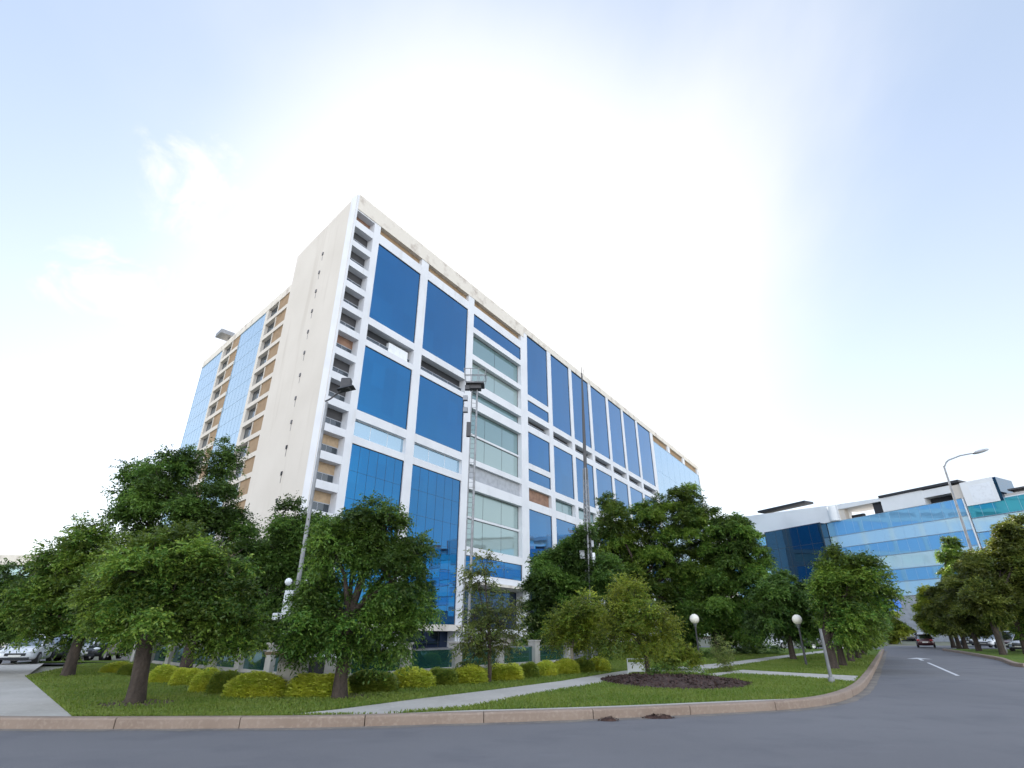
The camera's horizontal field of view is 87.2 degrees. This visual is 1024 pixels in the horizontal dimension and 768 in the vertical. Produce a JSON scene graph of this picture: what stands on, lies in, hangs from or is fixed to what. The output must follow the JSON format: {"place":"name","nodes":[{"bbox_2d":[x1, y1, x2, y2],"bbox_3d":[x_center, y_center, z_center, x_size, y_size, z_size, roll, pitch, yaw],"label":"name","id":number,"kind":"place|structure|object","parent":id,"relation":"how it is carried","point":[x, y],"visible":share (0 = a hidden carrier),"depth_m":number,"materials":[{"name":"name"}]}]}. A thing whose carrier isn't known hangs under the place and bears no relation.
{"place":"outdoors","nodes":[
{"label":"outdoors","id":0,"kind":"place"},
{"bbox_2d":[0,663,70,715],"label":"driveway","id":1,"kind":"structure","parent":0,"point":[21,694],"depth_m":14.30,"materials":[{"name":"concrete"}]},
{"bbox_2d":[0,557,39,652],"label":"shade tree","id":2,"kind":"object","parent":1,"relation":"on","point":[6,576],"visible":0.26,"depth_m":23.20,"materials":[{"name":"green plant"}]},
{"bbox_2d":[25,642,880,715],"bbox_3d":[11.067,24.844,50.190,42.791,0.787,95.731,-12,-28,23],"label":"lawn","id":3,"kind":"structure","parent":0,"point":[874,652],"depth_m":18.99,"materials":[{"name":"green plant"}]},
{"bbox_2d":[0,510,127,676],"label":"shade tree","id":4,"kind":"object","parent":3,"relation":"on","point":[34,608],"visible":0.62,"depth_m":21.45,"materials":[{"name":"green plant"}]},
{"bbox_2d":[53,519,277,703],"bbox_3d":[-8.672,5.602,13.612,5.570,4.644,3.322,0,-25,0],"label":"shade tree","id":5,"kind":"object","parent":3,"relation":"on","point":[178,584],"visible":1,"depth_m":13.34,"materials":[{"name":"green plant"}]},
{"bbox_2d":[95,434,274,667],"bbox_3d":[-14.787,7.088,23.939,8.786,10.685,4.804,0,-25,0],"label":"tall tree","id":6,"kind":"object","parent":3,"relation":"on","point":[149,494],"visible":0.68,"depth_m":24.30,"materials":[{"name":"green plant"}]},
{"bbox_2d":[265,651,308,688],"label":"stone pillar","id":7,"kind":"structure","parent":3,"relation":"on","point":[286,673],"depth_m":14.77,"materials":[{"name":"grey stone"}]},
{"bbox_2d":[272,378,355,623],"bbox_3d":[-7.264,4.785,19.745,1.696,11.066,0.440,0,-25,0],"label":"street lamp","id":8,"kind":"object","parent":3,"relation":"on","point":[346,385],"visible":0.65,"depth_m":20.01,"materials":[{"name":"metal"}]},
{"bbox_2d":[307,649,351,677],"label":"garden gate","id":9,"kind":"structure","parent":3,"relation":"on","point":[328,669],"depth_m":17.02,"materials":[{"name":"grey metal"}]},
{"bbox_2d":[263,490,445,699],"bbox_3d":[-4.149,5.745,14.971,4.780,5.528,2.870,0,-25,0],"label":"shade tree","id":10,"kind":"object","parent":3,"relation":"on","point":[369,542],"visible":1,"depth_m":14.55,"materials":[{"name":"green plant"}]},
{"bbox_2d":[579,368,596,659],"bbox_3d":[4.702,7.439,35.121,0.950,19.256,0.599,0,-25,0],"label":"antenna mast","id":11,"kind":"object","parent":3,"relation":"on","point":[585,494],"visible":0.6,"depth_m":35.06,"materials":[{"name":"metal"}]},
{"bbox_2d":[587,482,732,651],"bbox_3d":[11.078,14.925,44.485,14.752,13.660,8.240,0,-25,0],"label":"tall tree","id":12,"kind":"object","parent":3,"relation":"on","point":[677,572],"visible":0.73,"depth_m":43.85,"materials":[{"name":"green plant"}]},
{"bbox_2d":[601,672,753,689],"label":"mulch","id":13,"kind":"object","parent":3,"relation":"on","point":[679,680],"visible":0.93,"depth_m":17.49,"materials":[{"name":"brown plant"}]},
{"bbox_2d":[584,571,691,673],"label":"tree","id":14,"kind":"object","parent":13,"relation":"on","point":[642,624],"visible":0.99,"depth_m":20.89,"materials":[{"name":"green plant"}]},
{"bbox_2d":[641,658,716,675],"bbox_3d":[5.993,10.468,19.330,3.054,1.078,1.239,0,-25,0],"label":"shrub","id":15,"kind":"object","parent":13,"relation":"on","point":[653,669],"visible":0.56,"depth_m":19.41,"materials":[{"name":"green plant"}]},
{"bbox_2d":[649,636,706,670],"bbox_3d":[7.417,12.329,24.286,2.781,1.849,1.729,0,-25,0],"label":"shrub","id":16,"kind":"object","parent":3,"relation":"on","point":[689,654],"visible":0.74,"depth_m":24.13,"materials":[{"name":"green plant"}]},
{"bbox_2d":[661,511,778,653],"bbox_3d":[15.937,15.218,41.586,10.405,10.692,6.332,0,-25,0],"label":"shade tree","id":17,"kind":"object","parent":3,"relation":"on","point":[719,613],"visible":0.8,"depth_m":40.60,"materials":[{"name":"green plant"}]},
{"bbox_2d":[708,634,738,671],"bbox_3d":[9.143,11.739,23.259,1.383,1.770,1.132,0,-25,0],"label":"shrub","id":18,"kind":"object","parent":3,"relation":"on","point":[725,660],"visible":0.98,"depth_m":23.20,"materials":[{"name":"green plant"}]},
{"bbox_2d":[726,643,785,653],"bbox_3d":[18.667,20.426,41.156,4.534,1.956,2.121,0,-25,0],"label":"shrub","id":19,"kind":"object","parent":3,"relation":"on","point":[750,650],"visible":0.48,"depth_m":41.00,"materials":[{"name":"green plant"}]},
{"bbox_2d":[740,568,833,659],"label":"shade tree","id":20,"kind":"object","parent":3,"relation":"on","point":[780,602],"visible":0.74,"depth_m":33.37,"materials":[{"name":"green plant"}]},
{"bbox_2d":[805,606,883,665],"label":"roadside tree","id":21,"kind":"object","parent":3,"relation":"on","point":[841,657],"visible":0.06,"depth_m":26.77,"materials":[{"name":"green plant"}]},
{"bbox_2d":[802,537,912,668],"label":"roadside tree","id":22,"kind":"object","parent":3,"relation":"on","point":[844,586],"visible":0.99,"depth_m":25.41,"materials":[{"name":"green plant"}]},
{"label":"soil","id":23,"kind":"structure","parent":3,"relation":"on","visible":0},
{"bbox_2d":[148,663,177,683],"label":"hedge mound","id":24,"kind":"object","parent":23,"relation":"on","point":[159,674],"visible":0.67,"depth_m":18.00,"materials":[{"name":"green plant"}]},
{"bbox_2d":[167,667,202,686],"bbox_3d":[-10.397,9.418,17.234,1.043,0.625,1.034,0,-25,0],"label":"hedge mound","id":25,"kind":"object","parent":23,"relation":"on","point":[181,676],"visible":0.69,"depth_m":16.95,"materials":[{"name":"green plant"}]},
{"bbox_2d":[187,667,220,692],"bbox_3d":[-8.770,8.559,15.474,0.978,0.754,0.999,0,-25,0],"label":"hedge mound","id":26,"kind":"object","parent":23,"relation":"on","point":[199,682],"visible":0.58,"depth_m":15.18,"materials":[{"name":"green plant"}]},
{"bbox_2d":[205,669,239,694],"bbox_3d":[-7.944,8.278,14.842,0.846,0.741,0.824,0,-25,0],"label":"hedge mound","id":27,"kind":"object","parent":23,"relation":"on","point":[217,682],"visible":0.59,"depth_m":14.63,"materials":[{"name":"green plant"}]},
{"bbox_2d":[221,670,286,698],"bbox_3d":[-6.867,8.107,14.487,1.843,0.732,1.607,0,-25,0],"label":"hedge mound","id":28,"kind":"object","parent":23,"relation":"on","point":[257,683],"visible":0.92,"depth_m":14.10,"materials":[{"name":"green plant"}]},
{"bbox_2d":[284,672,352,697],"bbox_3d":[-5.189,8.130,14.476,1.817,0.668,1.560,0,-25,0],"label":"hedge mound","id":29,"kind":"object","parent":23,"relation":"on","point":[313,684],"visible":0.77,"depth_m":14.03,"materials":[{"name":"green plant"}]},
{"bbox_2d":[348,668,400,693],"bbox_3d":[-4.059,8.649,15.632,1.721,0.691,1.530,0,-25,0],"label":"hedge mound","id":30,"kind":"object","parent":23,"relation":"on","point":[356,685],"visible":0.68,"depth_m":15.22,"materials":[{"name":"green plant"}]},
{"bbox_2d":[392,666,435,688],"bbox_3d":[-3.137,9.206,16.815,1.677,0.691,1.640,0,-25,0],"label":"hedge mound","id":31,"kind":"object","parent":23,"relation":"on","point":[415,678],"visible":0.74,"depth_m":16.42,"materials":[{"name":"green plant"}]},
{"bbox_2d":[429,666,459,685],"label":"hedge mound","id":32,"kind":"object","parent":23,"relation":"on","point":[449,676],"visible":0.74,"depth_m":17.17,"materials":[{"name":"green plant"}]},
{"bbox_2d":[456,663,489,683],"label":"hedge mound","id":33,"kind":"object","parent":23,"relation":"on","point":[473,673],"visible":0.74,"depth_m":17.76,"materials":[{"name":"green plant"}]},
{"bbox_2d":[448,548,538,681],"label":"sapling","id":34,"kind":"object","parent":23,"relation":"on","point":[476,645],"visible":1,"depth_m":18.73,"materials":[{"name":"green plant"}]},
{"bbox_2d":[487,662,525,680],"bbox_3d":[-0.262,10.377,19.334,1.533,0.648,1.519,0,-25,0],"label":"hedge mound","id":35,"kind":"object","parent":23,"relation":"on","point":[509,671],"visible":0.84,"depth_m":18.89,"materials":[{"name":"green plant"}]},
{"bbox_2d":[519,661,539,677],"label":"hedge mound","id":36,"kind":"object","parent":23,"relation":"on","point":[530,669],"visible":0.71,"depth_m":19.96,"materials":[{"name":"green plant"}]},
{"bbox_2d":[537,660,558,675],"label":"hedge mound","id":37,"kind":"object","parent":23,"relation":"on","point":[546,667],"visible":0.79,"depth_m":20.78,"materials":[{"name":"green plant"}]},
{"bbox_2d":[554,657,580,674],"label":"hedge mound","id":38,"kind":"object","parent":23,"relation":"on","point":[566,666],"visible":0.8,"depth_m":21.72,"materials":[{"name":"green plant"}]},
{"bbox_2d":[537,585,618,661],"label":"tree","id":39,"kind":"object","parent":23,"relation":"on","point":[572,627],"visible":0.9,"depth_m":22.67,"materials":[{"name":"green plant"}]},
{"bbox_2d":[1,638,971,716],"bbox_3d":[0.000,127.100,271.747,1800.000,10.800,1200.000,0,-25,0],"label":"ground","id":40,"kind":"structure","parent":0,"point":[45,667],"depth_m":53.19,"materials":[{"name":"grey asphalt"}]},
{"bbox_2d":[0,555,50,575],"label":"office","id":41,"kind":"structure","parent":40,"relation":"on","point":[12,558],"depth_m":114.09,"materials":[{"name":"white concrete"}]},
{"bbox_2d":[0,646,81,663],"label":"car park","id":42,"kind":"structure","parent":40,"relation":"on","point":[40,660],"depth_m":32.07,"materials":[{"name":"grey asphalt"}]},
{"bbox_2d":[0,637,54,663],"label":"parked car","id":43,"kind":"object","parent":42,"relation":"on","point":[12,656],"visible":0.66,"depth_m":28.63,"materials":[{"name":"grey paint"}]},
{"bbox_2d":[83,638,122,659],"bbox_3d":[-26.531,16.898,34.590,2.050,1.496,4.485,7,-26,-14],"label":"parked car","id":44,"kind":"object","parent":42,"relation":"on","point":[92,651],"visible":0.41,"depth_m":33.14,"materials":[{"name":"grey paint"}]},
{"bbox_2d":[121,653,583,659],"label":"yard","id":45,"kind":"structure","parent":40,"relation":"on","point":[126,657],"depth_m":56.12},
{"bbox_2d":[155,523,287,655],"bbox_3d":[-14.801,12.563,30.650,9.069,9.923,5.163,0,-25,0],"label":"shade tree","id":46,"kind":"object","parent":45,"relation":"on","point":[255,597],"visible":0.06,"depth_m":30.33,"materials":[{"name":"green plant"}]},
{"bbox_2d":[130,640,317,673],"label":"boundary wall","id":47,"kind":"structure","parent":45,"relation":"on","point":[263,663],"depth_m":23.11,"materials":[{"name":"stone"}]},
{"bbox_2d":[250,490,344,649],"bbox_3d":[-9.343,9.352,23.273,4.232,9.437,3.706,0,-25,0],"label":"tall tree","id":48,"kind":"object","parent":45,"relation":"on","point":[281,560],"visible":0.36,"depth_m":23.25,"materials":[{"name":"green plant"}]},
{"bbox_2d":[351,639,570,673],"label":"boundary wall","id":49,"kind":"structure","parent":45,"relation":"on","point":[428,659],"depth_m":23.95,"materials":[{"name":"stone"}]},
{"bbox_2d":[461,368,486,645],"bbox_3d":[-3.545,10.826,46.859,2.218,26.597,1.668,0,-25,0],"label":"floodlight mast","id":50,"kind":"object","parent":45,"relation":"on","point":[476,386],"visible":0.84,"depth_m":48.98,"materials":[{"name":"metal"}]},
{"bbox_2d":[514,520,626,656],"bbox_3d":[3.536,13.447,32.966,6.896,10.301,5.211,-18,-30,33],"label":"shade tree","id":51,"kind":"object","parent":45,"relation":"on","point":[557,575],"visible":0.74,"depth_m":32.96,"materials":[{"name":"green plant"}]},
{"bbox_2d":[149,194,712,650],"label":"office tower","id":52,"kind":"structure","parent":40,"relation":"on","point":[399,326],"depth_m":75.76,"materials":[{"name":"white paint"}]},
{"bbox_2d":[312,490,330,512],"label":"loggia window","id":53,"kind":"structure","parent":52,"relation":"in","point":[321,500],"depth_m":55.51,"materials":[{"name":"beige glass"}]},
{"bbox_2d":[317,461,334,482],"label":"loggia window","id":54,"kind":"structure","parent":52,"relation":"in","point":[325,472],"depth_m":56.83,"materials":[{"name":"beige glass"}]},
{"bbox_2d":[321,434,338,454],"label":"loggia window","id":55,"kind":"structure","parent":52,"relation":"in","point":[329,444],"depth_m":58.13,"materials":[{"name":"beige glass"}]},
{"bbox_2d":[325,407,342,427],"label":"loggia window","id":56,"kind":"structure","parent":52,"relation":"in","point":[333,417],"depth_m":59.44,"materials":[{"name":"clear glass"}]},
{"bbox_2d":[335,443,403,602],"bbox_3d":[-15.545,16.164,58.770,0.130,18.100,8.150,-16,-30,30],"label":"window","id":57,"kind":"structure","parent":52,"relation":"in","point":[370,470],"depth_m":60.89,"materials":[{"name":"blue glass"}]},
{"bbox_2d":[354,420,403,452],"bbox_3d":[-15.769,6.324,63.577,0.130,2.000,8.150,-16,-30,30],"label":"window","id":58,"kind":"structure","parent":52,"relation":"in","point":[362,430],"depth_m":63.55,"materials":[{"name":"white glass"}]},
{"bbox_2d":[357,345,411,429],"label":"window","id":59,"kind":"structure","parent":52,"relation":"in","point":[384,392],"depth_m":65.98,"materials":[{"name":"blue glass"}]},
{"bbox_2d":[369,244,419,342],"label":"window","id":60,"kind":"structure","parent":52,"relation":"in","point":[394,301],"depth_m":71.94,"materials":[{"name":"blue glass"}]},
{"bbox_2d":[404,631,447,647],"bbox_3d":[-10.618,30.597,62.120,0.130,3.750,10.100,-16,-30,30],"label":"window","id":61,"kind":"structure","parent":52,"relation":"in","point":[438,638],"depth_m":64.14,"materials":[{"name":"blue glass"}]},
{"bbox_2d":[403,464,460,624],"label":"window","id":62,"kind":"structure","parent":52,"relation":"in","point":[434,504],"depth_m":67.65,"materials":[{"name":"blue glass"}]},
{"bbox_2d":[413,443,459,472],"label":"window","id":63,"kind":"structure","parent":52,"relation":"in","point":[420,452],"depth_m":71.32,"materials":[{"name":"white glass"}]},
{"bbox_2d":[415,375,463,451],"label":"window","id":64,"kind":"structure","parent":52,"relation":"in","point":[439,419],"depth_m":73.70,"materials":[{"name":"blue glass"}]},
{"bbox_2d":[422,280,467,372],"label":"window","id":65,"kind":"structure","parent":52,"relation":"in","point":[445,322],"depth_m":79.67,"materials":[{"name":"blue glass"}]},
{"bbox_2d":[463,589,515,629],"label":"window","id":66,"kind":"structure","parent":52,"relation":"in","point":[494,600],"depth_m":75.49,"materials":[{"name":"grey glass"}]},
{"bbox_2d":[467,519,517,556],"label":"window","id":67,"kind":"structure","parent":52,"relation":"in","point":[486,536],"depth_m":78.22,"materials":[{"name":"teal glass"}]},
{"bbox_2d":[468,491,517,528],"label":"window","id":68,"kind":"structure","parent":52,"relation":"in","point":[486,508],"depth_m":79.90,"materials":[{"name":"teal glass"}]},
{"bbox_2d":[470,436,517,476],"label":"window","id":69,"kind":"structure","parent":52,"relation":"in","point":[487,454],"depth_m":83.43,"materials":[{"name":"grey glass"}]},
{"bbox_2d":[466,555,521,580],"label":"window","id":70,"kind":"structure","parent":52,"relation":"in","point":[514,572],"depth_m":77.43,"materials":[{"name":"blue glass"}]},
{"bbox_2d":[471,411,517,454],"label":"window","id":71,"kind":"structure","parent":52,"relation":"in","point":[488,430],"depth_m":85.14,"materials":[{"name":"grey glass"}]},
{"bbox_2d":[472,363,517,406],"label":"window","id":72,"kind":"structure","parent":52,"relation":"in","point":[493,384],"depth_m":89.05,"materials":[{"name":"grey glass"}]},
{"bbox_2d":[472,392,517,422],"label":"window","id":73,"kind":"structure","parent":52,"relation":"in","point":[481,400],"depth_m":87.05,"materials":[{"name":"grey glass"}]},
{"bbox_2d":[473,336,517,382],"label":"window","id":74,"kind":"structure","parent":52,"relation":"in","point":[481,350],"depth_m":90.45,"materials":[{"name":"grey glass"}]},
{"bbox_2d":[474,314,519,359],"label":"window","id":75,"kind":"structure","parent":52,"relation":"in","point":[479,324],"depth_m":91.39,"materials":[{"name":"blue glass"}]},
{"bbox_2d":[527,336,547,406],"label":"window","id":76,"kind":"structure","parent":52,"relation":"in","point":[536,355],"depth_m":100.88,"materials":[{"name":"blue glass"}]},
{"bbox_2d":[528,432,549,471],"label":"window","id":77,"kind":"structure","parent":52,"relation":"in","point":[538,448],"depth_m":94.10,"materials":[{"name":"blue glass"}]},
{"bbox_2d":[529,469,550,489],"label":"window","id":78,"kind":"structure","parent":52,"relation":"in","point":[534,477],"depth_m":92.13,"materials":[{"name":"blue glass"}]},
{"bbox_2d":[529,509,551,558],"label":"window","id":79,"kind":"structure","parent":52,"relation":"in","point":[540,525],"depth_m":88.10,"materials":[{"name":"blue glass"}]},
{"bbox_2d":[551,355,570,435],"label":"window","id":80,"kind":"structure","parent":52,"relation":"in","point":[559,372],"depth_m":106.84,"materials":[{"name":"blue glass"}]},
{"bbox_2d":[554,446,573,498],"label":"window","id":81,"kind":"structure","parent":52,"relation":"in","point":[563,462],"depth_m":100.12,"materials":[{"name":"blue glass"}]},
{"bbox_2d":[556,518,575,544],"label":"window","id":82,"kind":"structure","parent":52,"relation":"in","point":[564,528],"depth_m":94.91,"materials":[{"name":"blue glass"}]},
{"bbox_2d":[571,371,591,448],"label":"window","id":83,"kind":"structure","parent":52,"relation":"in","point":[576,380],"depth_m":113.48,"materials":[{"name":"blue glass"}]},
{"bbox_2d":[576,458,594,507],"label":"window","id":84,"kind":"structure","parent":52,"relation":"in","point":[579,463],"depth_m":106.79,"materials":[{"name":"blue glass"}]},
{"bbox_2d":[590,386,609,458],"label":"window","id":85,"kind":"structure","parent":52,"relation":"in","point":[600,429],"depth_m":120.39,"materials":[{"name":"blue glass"}]},
{"bbox_2d":[596,468,612,509],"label":"window","id":86,"kind":"structure","parent":52,"relation":"in","point":[604,481],"depth_m":114.12,"materials":[{"name":"blue glass"}]},
{"bbox_2d":[608,400,625,468],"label":"window","id":87,"kind":"structure","parent":52,"relation":"in","point":[618,455],"depth_m":127.25,"materials":[{"name":"blue glass"}]},
{"bbox_2d":[614,478,630,521],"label":"window","id":88,"kind":"structure","parent":52,"relation":"in","point":[621,489],"depth_m":121.50,"materials":[{"name":"blue glass"}]},
{"bbox_2d":[623,412,640,477],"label":"window","id":89,"kind":"structure","parent":52,"relation":"in","point":[629,424],"depth_m":134.07,"materials":[{"name":"blue glass"}]},
{"bbox_2d":[637,423,654,485],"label":"window","id":90,"kind":"structure","parent":52,"relation":"in","point":[644,436],"depth_m":141.51,"materials":[{"name":"blue glass"}]},
{"bbox_2d":[0,649,883,728],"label":"kerb","id":91,"kind":"structure","parent":40,"relation":"on","point":[860,684],"depth_m":10.93,"materials":[{"name":"concrete"}]},
{"bbox_2d":[305,672,631,714],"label":"footpath","id":92,"kind":"structure","parent":40,"relation":"on","point":[472,698],"depth_m":13.84,"materials":[{"name":"concrete"}]},
{"bbox_2d":[619,651,823,673],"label":"footpath","id":93,"kind":"structure","parent":40,"relation":"on","point":[708,666],"depth_m":30.92,"materials":[{"name":"concrete"}]},
{"bbox_2d":[711,670,857,680],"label":"footpath","id":94,"kind":"structure","parent":40,"relation":"on","point":[843,677],"depth_m":21.59,"materials":[{"name":"concrete"}]},
{"bbox_2d":[739,477,1023,641],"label":"glass office","id":95,"kind":"structure","parent":40,"relation":"on","point":[904,531],"depth_m":113.11,"materials":[{"name":"blue glass"}]},
{"bbox_2d":[887,610,913,643],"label":"roadside tree","id":96,"kind":"object","parent":40,"relation":"on","point":[901,629],"visible":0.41,"depth_m":80.86,"materials":[{"name":"green plant"}]},
{"bbox_2d":[934,535,966,644],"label":"roadside tree","id":97,"kind":"object","parent":40,"relation":"on","point":[948,555],"visible":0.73,"depth_m":84.18,"materials":[{"name":"green plant"}]},
{"bbox_2d":[942,649,1023,666],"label":"kerb","id":98,"kind":"structure","parent":40,"relation":"on","point":[1010,662],"depth_m":37.05,"materials":[{"name":"concrete"}]},
{"bbox_2d":[0,645,1023,767],"bbox_3d":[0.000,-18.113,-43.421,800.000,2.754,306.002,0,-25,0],"label":"road","id":99,"kind":"structure","parent":0,"point":[906,712],"depth_m":9.34,"materials":[{"name":"grey asphalt"}]},
{"bbox_2d":[0,651,887,731],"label":"gutter","id":100,"kind":"object","parent":99,"relation":"on","point":[870,686],"visible":0.97,"depth_m":11.04,"materials":[{"name":"beige concrete"}]},
{"bbox_2d":[910,583,962,648],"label":"roadside tree","id":101,"kind":"object","parent":99,"relation":"on","point":[926,624],"visible":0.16,"depth_m":60.95,"materials":[{"name":"green plant"}]},
{"bbox_2d":[0,0,1023,596],"label":"sky","id":102,"kind":"structure","parent":0,"point":[785,237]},
{"bbox_2d":[415,698,792,712],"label":"pavement","id":103,"kind":"structure","parent":0,"point":[605,706],"depth_m":12.30,"materials":[{"name":"concrete"}]},
{"bbox_2d":[952,649,1023,662],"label":"verge","id":104,"kind":"structure","parent":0,"point":[1017,655],"depth_m":42.47,"materials":[{"name":"green plant"}]},
{"bbox_2d":[920,574,983,648],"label":"roadside tree","id":105,"kind":"object","parent":104,"relation":"on","point":[938,613],"visible":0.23,"depth_m":56.45,"materials":[{"name":"green plant"}]},
{"bbox_2d":[936,559,1008,650],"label":"roadside tree","id":106,"kind":"object","parent":104,"relation":"on","point":[973,626],"visible":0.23,"depth_m":48.97,"materials":[{"name":"green plant"}]},
{"bbox_2d":[943,448,1007,652],"bbox_3d":[43.294,14.267,48.142,5.375,17.712,0.756,0,-25,0],"label":"street lamp","id":107,"kind":"object","parent":104,"relation":"on","point":[958,509],"visible":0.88,"depth_m":49.59,"materials":[{"name":"metal"}]},
{"bbox_2d":[953,513,1023,654],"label":"roadside tree","id":108,"kind":"object","parent":104,"relation":"on","point":[992,593],"visible":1,"depth_m":42.07,"materials":[{"name":"green plant"}]},
{"bbox_2d":[1008,564,1023,653],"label":"roadside tree","id":109,"kind":"object","parent":104,"relation":"on","point":[1017,628],"visible":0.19,"depth_m":41.96,"materials":[{"name":"green plant"}]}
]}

